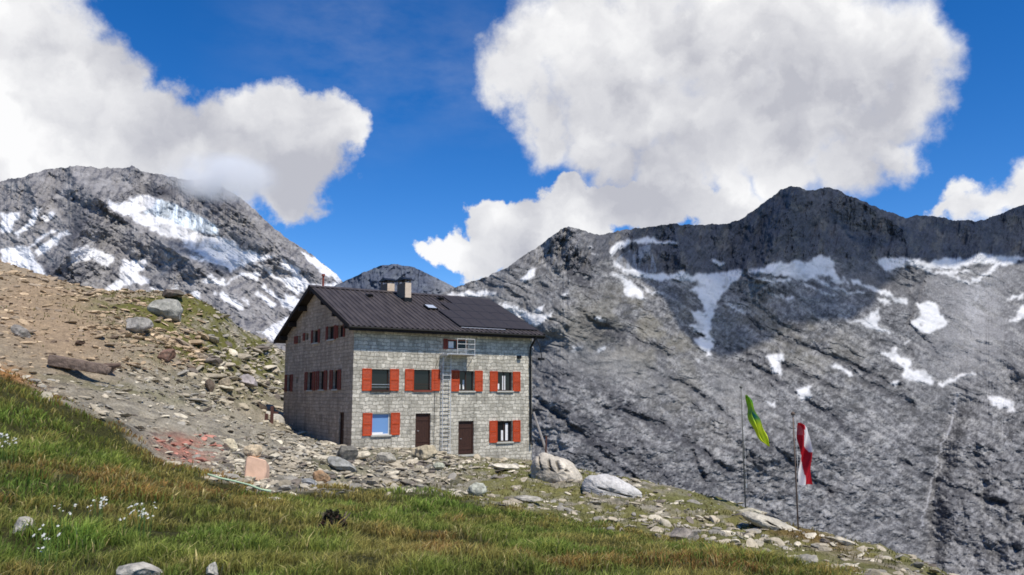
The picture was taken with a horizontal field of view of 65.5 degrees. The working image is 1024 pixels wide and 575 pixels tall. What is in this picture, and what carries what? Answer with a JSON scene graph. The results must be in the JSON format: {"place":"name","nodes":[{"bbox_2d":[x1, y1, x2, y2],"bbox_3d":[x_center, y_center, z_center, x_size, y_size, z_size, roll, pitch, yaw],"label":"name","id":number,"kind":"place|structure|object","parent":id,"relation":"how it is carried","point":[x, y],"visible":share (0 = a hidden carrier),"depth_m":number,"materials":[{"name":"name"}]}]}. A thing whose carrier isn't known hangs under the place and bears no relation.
{"place":"outdoors","nodes":[
{"label":"outdoors","id":0,"kind":"place"},
{"bbox_2d":[0,165,341,350],"bbox_3d":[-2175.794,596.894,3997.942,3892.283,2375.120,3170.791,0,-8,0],"label":"mountain","id":1,"kind":"structure","parent":0,"point":[244,264],"depth_m":3319.51,"materials":[{"name":"grey stone"}]},
{"bbox_2d":[334,264,454,294],"bbox_3d":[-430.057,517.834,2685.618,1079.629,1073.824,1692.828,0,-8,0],"label":"mountain","id":2,"kind":"structure","parent":0,"point":[423,282],"depth_m":2289.38,"materials":[{"name":"grey stone"}]},
{"bbox_2d":[0,262,948,574],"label":"ground","id":3,"kind":"structure","parent":0,"point":[88,380],"depth_m":32.69,"materials":[{"name":"green plant"}]},
{"bbox_2d":[0,433,16,462],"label":"wildflower","id":4,"kind":"object","parent":3,"relation":"on","point":[5,447],"visible":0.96,"depth_m":11.11,"materials":[{"name":"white plant"}]},
{"bbox_2d":[10,324,31,337],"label":"boulder","id":5,"kind":"object","parent":3,"relation":"on","point":[18,330],"visible":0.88,"depth_m":43.73,"materials":[{"name":"stone"}]},
{"bbox_2d":[12,516,35,533],"bbox_3d":[-4.574,2.235,7.473,0.199,0.171,0.171,0,-8,0],"label":"stone","id":6,"kind":"object","parent":3,"relation":"on","point":[19,523],"visible":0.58,"depth_m":7.41,"materials":[{"name":"grey stone"}]},
{"bbox_2d":[32,524,59,574],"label":"wildflower","id":7,"kind":"object","parent":3,"relation":"on","point":[45,544],"visible":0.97,"depth_m":6.15,"materials":[{"name":"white plant"}]},
{"bbox_2d":[51,501,76,539],"bbox_3d":[-4.160,2.166,7.369,0.262,0.378,0.122,0,-8,0],"label":"wildflower","id":8,"kind":"object","parent":3,"relation":"on","point":[70,513],"visible":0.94,"depth_m":7.37,"materials":[{"name":"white plant"}]},
{"bbox_2d":[75,340,85,344],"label":"boulder","id":9,"kind":"object","parent":3,"relation":"on","point":[78,342],"visible":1,"depth_m":44.65,"materials":[{"name":"stone"}]},
{"bbox_2d":[47,354,120,375],"bbox_3d":[-20.572,3.750,38.344,3.534,1.064,0.677,0,-8,0],"label":"log","id":10,"kind":"object","parent":3,"relation":"on","point":[80,364],"visible":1,"depth_m":38.06,"materials":[{"name":"brown wood"}]},
{"bbox_2d":[87,496,107,527],"bbox_3d":[-4.049,2.237,7.761,0.165,0.388,0.293,0,-8,0],"label":"wildflower","id":11,"kind":"object","parent":3,"relation":"on","point":[100,504],"visible":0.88,"depth_m":7.79,"materials":[{"name":"white plant"}]},
{"bbox_2d":[117,502,155,540],"bbox_3d":[-3.556,2.241,7.552,0.303,0.383,0.500,2,-8,-14],"label":"wildflower","id":12,"kind":"object","parent":3,"relation":"on","point":[142,513],"visible":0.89,"depth_m":7.60,"materials":[{"name":"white plant"}]},
{"bbox_2d":[116,562,162,574],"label":"stone","id":13,"kind":"object","parent":3,"relation":"on","point":[141,568],"visible":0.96,"depth_m":5.94,"materials":[{"name":"grey stone"}]},
{"bbox_2d":[126,317,153,332],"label":"boulder","id":14,"kind":"object","parent":3,"relation":"on","point":[139,324],"visible":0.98,"depth_m":53.10,"materials":[{"name":"stone"}]},
{"bbox_2d":[147,299,182,320],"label":"boulder","id":15,"kind":"object","parent":3,"relation":"on","point":[172,309],"visible":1,"depth_m":64.33,"materials":[{"name":"stone"}]},
{"bbox_2d":[157,349,175,361],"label":"boulder","id":16,"kind":"object","parent":3,"relation":"on","point":[166,355],"visible":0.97,"depth_m":48.31,"materials":[{"name":"stone"}]},
{"bbox_2d":[162,289,184,296],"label":"boulder","id":17,"kind":"object","parent":3,"relation":"on","point":[172,293],"visible":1,"depth_m":69.10,"materials":[{"name":"stone"}]},
{"bbox_2d":[205,379,214,392],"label":"boulder","id":18,"kind":"object","parent":3,"relation":"on","point":[209,385],"visible":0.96,"depth_m":47.60,"materials":[{"name":"stone"}]},
{"bbox_2d":[206,562,218,574],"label":"stone","id":19,"kind":"object","parent":3,"relation":"on","point":[211,568],"visible":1,"depth_m":5.97,"materials":[{"name":"grey stone"}]},
{"bbox_2d":[218,377,230,389],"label":"boulder","id":20,"kind":"object","parent":3,"relation":"on","point":[226,381],"visible":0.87,"depth_m":50.11,"materials":[{"name":"stone"}]},
{"bbox_2d":[224,438,237,451],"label":"stone","id":21,"kind":"object","parent":3,"relation":"on","point":[230,444],"visible":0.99,"depth_m":29.78,"materials":[{"name":"beige stone"}]},
{"bbox_2d":[207,473,270,491],"bbox_3d":[-5.110,3.736,15.317,1.975,0.241,0.517,-6,-10,39],"label":"cord","id":22,"kind":"object","parent":3,"relation":"on","point":[247,484],"visible":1,"depth_m":15.67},
{"bbox_2d":[239,374,257,386],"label":"boulder","id":23,"kind":"object","parent":3,"relation":"on","point":[249,380],"visible":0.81,"depth_m":62.44,"materials":[{"name":"stone"}]},
{"bbox_2d":[244,456,268,480],"bbox_3d":[-5.820,4.231,18.185,0.505,0.707,0.376,1,-22,-8],"label":"stone","id":24,"kind":"object","parent":3,"relation":"on","point":[258,468],"visible":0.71,"depth_m":18.05,"materials":[{"name":"pink stone"}]},
{"bbox_2d":[243,444,261,457],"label":"stone","id":25,"kind":"object","parent":24,"relation":"on","point":[253,450],"visible":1,"depth_m":18.20,"materials":[{"name":"beige stone"}]},
{"bbox_2d":[256,403,266,410],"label":"boulder","id":26,"kind":"object","parent":3,"relation":"on","point":[261,406],"visible":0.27,"depth_m":52.75,"materials":[{"name":"stone"}]},
{"bbox_2d":[270,406,277,423],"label":"wooden post","id":27,"kind":"object","parent":3,"relation":"on","point":[272,412],"visible":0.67,"depth_m":51.14,"materials":[{"name":"brown wood"}]},
{"bbox_2d":[266,411,284,424],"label":"boulder","id":28,"kind":"object","parent":3,"relation":"on","point":[279,417],"visible":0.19,"depth_m":53.20,"materials":[{"name":"stone"}]},
{"bbox_2d":[301,478,316,484],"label":"stone","id":29,"kind":"object","parent":3,"relation":"on","point":[308,481],"visible":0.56,"depth_m":18.36,"materials":[{"name":"grey stone"}]},
{"bbox_2d":[312,470,330,482],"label":"stone","id":30,"kind":"object","parent":3,"relation":"on","point":[320,475],"visible":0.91,"depth_m":28.15,"materials":[{"name":"brown stone"}]},
{"bbox_2d":[318,507,350,536],"bbox_3d":[-2.051,2.717,9.175,0.377,0.372,0.388,0,-8,0],"label":"dwarf shrub","id":31,"kind":"object","parent":3,"relation":"on","point":[330,516],"visible":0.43,"depth_m":9.14,"materials":[{"name":"black plant"}]},
{"bbox_2d":[327,456,355,471],"bbox_3d":[-6.835,7.100,31.981,1.147,0.662,0.719,0,-8,0],"label":"boulder","id":32,"kind":"object","parent":3,"relation":"on","point":[337,463],"visible":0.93,"depth_m":31.85,"materials":[{"name":"stone"}]},
{"bbox_2d":[336,445,357,460],"bbox_3d":[-7.917,7.931,38.032,0.996,0.798,0.904,7,-10,-41],"label":"boulder","id":33,"kind":"object","parent":3,"relation":"on","point":[347,453],"visible":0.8,"depth_m":37.77,"materials":[{"name":"stone"}]},
{"bbox_2d":[356,451,370,459],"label":"stone","id":34,"kind":"object","parent":3,"relation":"on","point":[363,455],"visible":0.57,"depth_m":39.55,"materials":[{"name":"beige stone"}]},
{"bbox_2d":[376,452,395,462],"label":"stone","id":35,"kind":"object","parent":3,"relation":"on","point":[388,457],"visible":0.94,"depth_m":39.89,"materials":[{"name":"grey stone"}]},
{"bbox_2d":[274,274,545,459],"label":"mountain hut","id":36,"kind":"object","parent":3,"relation":"on","point":[386,365],"visible":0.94,"depth_m":51.82,"materials":[{"name":"stone"}]},
{"bbox_2d":[284,374,292,391],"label":"window","id":37,"kind":"structure","parent":36,"relation":"in","point":[290,379],"depth_m":58.13,"materials":[{"name":"brown wood"}]},
{"bbox_2d":[294,336,300,343],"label":"window","id":38,"kind":"structure","parent":36,"relation":"in","point":[295,337],"depth_m":56.99,"materials":[{"name":"brown wood"}]},
{"bbox_2d":[304,371,315,391],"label":"window","id":39,"kind":"structure","parent":36,"relation":"in","point":[312,376],"depth_m":54.37,"materials":[{"name":"brown wood"}]},
{"bbox_2d":[311,329,319,344],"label":"window","id":40,"kind":"structure","parent":36,"relation":"in","point":[317,333],"depth_m":54.07,"materials":[{"name":"brown wood"}]},
{"bbox_2d":[315,370,326,390],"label":"window","id":41,"kind":"structure","parent":36,"relation":"in","point":[323,383],"depth_m":52.45,"materials":[{"name":"brown wood"}]},
{"bbox_2d":[325,325,335,340],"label":"window","id":42,"kind":"structure","parent":36,"relation":"in","point":[333,329],"depth_m":51.63,"materials":[{"name":"brown wood"}]},
{"bbox_2d":[329,369,340,390],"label":"window","id":43,"kind":"structure","parent":36,"relation":"in","point":[337,378],"depth_m":50.37,"materials":[{"name":"brown wood"}]},
{"bbox_2d":[336,324,344,337],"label":"window","id":44,"kind":"structure","parent":36,"relation":"in","point":[342,330],"depth_m":50.20,"materials":[{"name":"brown wood"}]},
{"bbox_2d":[340,412,343,443],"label":"door","id":45,"kind":"structure","parent":36,"relation":"in","point":[342,413],"depth_m":48.89,"materials":[{"name":"brown wood"}]},
{"bbox_2d":[362,368,398,391],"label":"window","id":46,"kind":"structure","parent":36,"relation":"in","point":[377,380],"depth_m":48.75,"materials":[{"name":"brown wood"}]},
{"bbox_2d":[362,413,399,436],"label":"window","id":47,"kind":"structure","parent":36,"relation":"in","point":[379,422],"depth_m":48.46,"materials":[{"name":"white paint"}]},
{"bbox_2d":[405,369,439,391],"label":"window","id":48,"kind":"structure","parent":36,"relation":"in","point":[421,378],"depth_m":50.33,"materials":[{"name":"brown wood"}]},
{"bbox_2d":[415,413,429,446],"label":"door","id":49,"kind":"structure","parent":36,"relation":"in","point":[422,423],"depth_m":49.95,"materials":[{"name":"brown wood"}]},
{"bbox_2d":[443,339,466,349],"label":"window","id":50,"kind":"structure","parent":36,"relation":"in","point":[447,343],"depth_m":51.91,"materials":[{"name":"red paint"}]},
{"bbox_2d":[457,421,474,455],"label":"door","id":51,"kind":"structure","parent":36,"relation":"in","point":[465,428],"depth_m":51.53,"materials":[{"name":"brown wood"}]},
{"bbox_2d":[451,370,482,391],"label":"window","id":52,"kind":"structure","parent":36,"relation":"in","point":[464,378],"depth_m":52.06,"materials":[{"name":"brown wood"}]},
{"bbox_2d":[489,420,520,443],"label":"window","id":53,"kind":"structure","parent":36,"relation":"in","point":[503,428],"depth_m":53.21,"materials":[{"name":"brown wood"}]},
{"bbox_2d":[490,371,520,391],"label":"window","id":54,"kind":"structure","parent":36,"relation":"in","point":[503,382],"depth_m":53.63,"materials":[{"name":"brown wood"}]},
{"bbox_2d":[411,445,437,460],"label":"boulder","id":55,"kind":"object","parent":3,"relation":"on","point":[424,452],"visible":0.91,"depth_m":42.20,"materials":[{"name":"stone"}]},
{"bbox_2d":[433,462,444,469],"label":"stone","id":56,"kind":"object","parent":3,"relation":"on","point":[438,466],"visible":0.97,"depth_m":34.27,"materials":[{"name":"grey stone"}]},
{"bbox_2d":[0,369,881,574],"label":"grass","id":57,"kind":"structure","parent":3,"relation":"on","point":[431,555],"depth_m":8.80,"materials":[{"name":"green plant"}]},
{"bbox_2d":[467,482,486,495],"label":"stone","id":58,"kind":"object","parent":3,"relation":"on","point":[477,489],"visible":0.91,"depth_m":19.11,"materials":[{"name":"grey stone"}]},
{"bbox_2d":[0,259,958,574],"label":"loose rubble","id":59,"kind":"object","parent":3,"relation":"on","point":[272,453],"visible":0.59,"depth_m":38.14,"materials":[{"name":"stone"}]},
{"bbox_2d":[490,463,518,469],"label":"stone","id":60,"kind":"object","parent":3,"relation":"on","point":[506,466],"visible":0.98,"depth_m":36.80,"materials":[{"name":"beige stone"}]},
{"bbox_2d":[514,495,542,501],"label":"stone","id":61,"kind":"object","parent":3,"relation":"on","point":[527,498],"visible":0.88,"depth_m":25.45,"materials":[{"name":"grey stone"}]},
{"bbox_2d":[532,412,547,452],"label":"leaning plank","id":62,"kind":"object","parent":3,"relation":"on","point":[539,430],"visible":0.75,"depth_m":53.68,"materials":[{"name":"grey wood"}]},
{"bbox_2d":[545,436,546,452],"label":"wooden post","id":63,"kind":"object","parent":3,"relation":"on","point":[545,444],"visible":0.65,"depth_m":52.64,"materials":[{"name":"brown wood"}]},
{"bbox_2d":[530,452,581,482],"bbox_3d":[1.959,8.027,34.342,2.327,1.773,1.978,0,-8,0],"label":"boulder","id":64,"kind":"object","parent":3,"relation":"on","point":[547,467],"visible":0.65,"depth_m":33.65,"materials":[{"name":"stone"}]},
{"bbox_2d":[582,474,641,497],"bbox_3d":[3.787,7.667,30.116,2.258,1.204,1.614,0,-8,0],"label":"boulder","id":65,"kind":"object","parent":3,"relation":"on","point":[605,484],"visible":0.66,"depth_m":29.56,"materials":[{"name":"stone"}]},
{"bbox_2d":[669,527,698,540],"bbox_3d":[3.329,4.814,15.477,0.604,0.336,0.463,4,-9,-27],"label":"boulder","id":66,"kind":"object","parent":3,"relation":"on","point":[676,533],"visible":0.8,"depth_m":15.33,"materials":[{"name":"stone"}]},
{"bbox_2d":[739,386,746,507],"bbox_3d":[9.332,6.619,32.065,0.159,5.301,0.129,-3,-8,22],"label":"flagpole","id":67,"kind":"object","parent":3,"relation":"on","point":[745,485],"visible":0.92,"depth_m":32.05,"materials":[{"name":"grey metal"}]},
{"bbox_2d":[745,395,769,446],"bbox_3d":[9.957,5.385,32.236,0.844,2.046,0.518,0,-8,0],"label":"flag","id":68,"kind":"object","parent":67,"relation":"attached to","point":[755,421],"visible":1,"depth_m":32.21,"materials":[{"name":"fabric"}]},
{"bbox_2d":[735,508,764,513],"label":"boulder","id":69,"kind":"object","parent":3,"relation":"on","point":[750,510],"visible":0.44,"depth_m":30.61,"materials":[{"name":"stone"}]},
{"bbox_2d":[742,511,796,530],"bbox_3d":[7.705,7.032,23.596,1.674,0.726,1.396,0,-8,0],"label":"boulder","id":70,"kind":"object","parent":3,"relation":"on","point":[761,521],"visible":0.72,"depth_m":23.10,"materials":[{"name":"stone"}]},
{"bbox_2d":[791,412,799,529],"bbox_3d":[8.394,5.588,23.517,0.159,3.798,0.129,3,-8,-22],"label":"flagpole","id":71,"kind":"object","parent":3,"relation":"on","point":[798,496],"visible":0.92,"depth_m":23.51,"materials":[{"name":"grey metal"}]},
{"bbox_2d":[796,423,812,484],"bbox_3d":[8.671,4.923,23.597,0.431,1.801,0.386,0,-8,0],"label":"flag","id":72,"kind":"object","parent":71,"relation":"attached to","point":[805,446],"visible":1,"depth_m":23.60,"materials":[{"name":"fabric"}]},
{"bbox_2d":[824,536,858,545],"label":"boulder","id":73,"kind":"object","parent":3,"relation":"on","point":[843,541],"visible":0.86,"depth_m":20.19,"materials":[{"name":"stone"}]},
{"bbox_2d":[0,0,1023,286],"label":"sky","id":74,"kind":"structure","parent":0,"point":[447,140],"materials":[{"name":"blue"}]},
{"bbox_2d":[441,186,1023,574],"bbox_3d":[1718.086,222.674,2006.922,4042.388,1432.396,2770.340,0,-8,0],"label":"mountain","id":75,"kind":"structure","parent":0,"point":[878,352],"depth_m":1418.82,"materials":[{"name":"grey stone"}]}
]}

